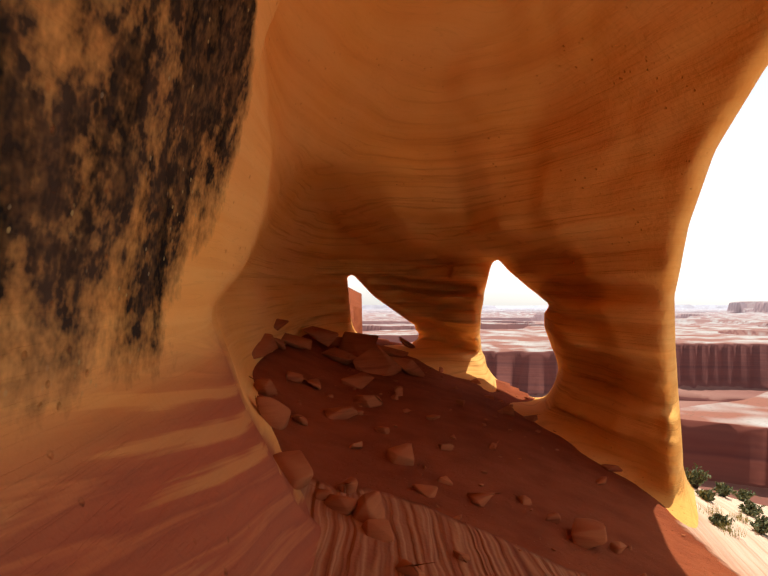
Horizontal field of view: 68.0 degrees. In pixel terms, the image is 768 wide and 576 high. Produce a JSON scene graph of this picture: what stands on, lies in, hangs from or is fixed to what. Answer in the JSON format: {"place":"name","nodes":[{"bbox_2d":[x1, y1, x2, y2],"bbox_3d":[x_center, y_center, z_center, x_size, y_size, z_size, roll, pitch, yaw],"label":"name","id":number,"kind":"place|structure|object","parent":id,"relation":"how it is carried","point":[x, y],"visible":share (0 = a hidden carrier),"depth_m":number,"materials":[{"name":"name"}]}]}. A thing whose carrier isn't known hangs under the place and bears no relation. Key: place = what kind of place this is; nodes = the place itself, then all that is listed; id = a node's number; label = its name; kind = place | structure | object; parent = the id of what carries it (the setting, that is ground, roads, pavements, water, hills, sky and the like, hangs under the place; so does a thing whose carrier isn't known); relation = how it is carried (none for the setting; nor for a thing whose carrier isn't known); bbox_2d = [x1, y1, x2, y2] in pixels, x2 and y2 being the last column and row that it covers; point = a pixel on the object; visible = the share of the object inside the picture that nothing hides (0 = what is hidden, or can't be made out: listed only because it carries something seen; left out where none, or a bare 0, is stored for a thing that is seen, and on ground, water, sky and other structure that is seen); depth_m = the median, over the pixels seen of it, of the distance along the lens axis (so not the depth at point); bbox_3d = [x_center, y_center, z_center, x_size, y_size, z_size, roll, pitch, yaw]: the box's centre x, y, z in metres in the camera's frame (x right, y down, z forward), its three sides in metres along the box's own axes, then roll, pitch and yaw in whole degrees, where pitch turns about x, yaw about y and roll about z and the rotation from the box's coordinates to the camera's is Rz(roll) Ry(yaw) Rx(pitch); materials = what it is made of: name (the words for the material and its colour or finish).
{"place":"outdoors","nodes":[
{"label":"outdoors","id":0,"kind":"place"},
{"bbox_2d":[252,287,767,575],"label":"ground","id":1,"kind":"structure","parent":0,"point":[494,534],"depth_m":5.18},
{"bbox_2d":[0,0,767,575],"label":"rock alcove","id":2,"kind":"object","parent":1,"relation":"on","point":[198,198],"visible":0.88,"depth_m":4.61},
{"bbox_2d":[249,319,684,575],"bbox_3d":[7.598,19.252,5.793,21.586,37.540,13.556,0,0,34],"label":"loose stones","id":3,"kind":"object","parent":1,"relation":"on","point":[364,353],"visible":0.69,"depth_m":5.21,"materials":[{"name":"stone"}]},
{"bbox_2d":[685,463,710,488],"bbox_3d":[4.088,2.514,7.607,0.423,0.312,0.392,0,0,12],"label":"shrub","id":4,"kind":"object","parent":1,"relation":"on","point":[693,479],"visible":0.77,"depth_m":7.51,"materials":[{"name":"green plant"}]},
{"bbox_2d":[695,489,715,500],"bbox_3d":[3.986,2.548,6.989,0.213,0.161,0.248,0,0,-19],"label":"shrub","id":5,"kind":"object","parent":1,"relation":"on","point":[708,495],"visible":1,"depth_m":6.95,"materials":[{"name":"green plant"}]},
{"bbox_2d":[694,501,723,516],"bbox_3d":[3.593,2.435,6.275,0.311,0.159,0.340,0,0,-1],"label":"grass tuft","id":6,"kind":"object","parent":1,"relation":"on","point":[716,509],"visible":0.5,"depth_m":6.31,"materials":[{"name":"beige plant"}]},
{"bbox_2d":[707,512,734,526],"bbox_3d":[3.559,2.448,6.013,0.244,0.140,0.200,0,0,-1],"label":"shrub","id":7,"kind":"object","parent":1,"relation":"on","point":[716,518],"visible":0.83,"depth_m":5.98,"materials":[{"name":"green plant"}]},
{"bbox_2d":[712,482,732,496],"bbox_3d":[4.548,2.706,7.625,0.289,0.207,0.228,0,0,-1],"label":"shrub","id":8,"kind":"object","parent":1,"relation":"on","point":[723,490],"visible":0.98,"depth_m":7.60,"materials":[{"name":"green plant"}]},
{"bbox_2d":[716,518,747,537],"bbox_3d":[3.561,2.447,5.837,0.270,0.147,0.273,0,0,-1],"label":"grass tuft","id":9,"kind":"object","parent":1,"relation":"on","point":[729,527],"visible":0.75,"depth_m":5.86,"materials":[{"name":"beige plant"}]},
{"bbox_2d":[727,509,750,522],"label":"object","id":10,"kind":"object","parent":1,"relation":"on","point":[739,516],"visible":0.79,"depth_m":6.47,"materials":[{"name":"plant"}]},
{"bbox_2d":[731,488,756,500],"bbox_3d":[4.924,2.834,7.784,0.272,0.188,0.309,0,0,-1],"label":"shrub","id":11,"kind":"object","parent":1,"relation":"on","point":[742,494],"visible":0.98,"depth_m":7.76,"materials":[{"name":"green plant"}]},
{"bbox_2d":[737,499,765,515],"bbox_3d":[4.479,2.690,6.921,0.319,0.187,0.278,0,0,-1],"label":"shrub","id":12,"kind":"object","parent":1,"relation":"on","point":[750,507],"visible":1,"depth_m":6.91,"materials":[{"name":"green plant"}]},
{"bbox_2d":[748,513,767,534],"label":"shrub","id":13,"kind":"object","parent":1,"relation":"on","point":[760,525],"visible":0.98,"depth_m":6.19,"materials":[{"name":"green plant"}]},
{"bbox_2d":[347,66,767,305],"label":"sky","id":14,"kind":"structure","parent":0,"point":[725,258],"materials":[{"name":"white"}]},
{"bbox_2d":[362,301,767,505],"bbox_3d":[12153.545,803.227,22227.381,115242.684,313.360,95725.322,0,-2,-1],"label":"canyon terrain","id":15,"kind":"structure","parent":0,"point":[722,361],"depth_m":1068.48,"materials":[{"name":"brown stone"}]}
]}

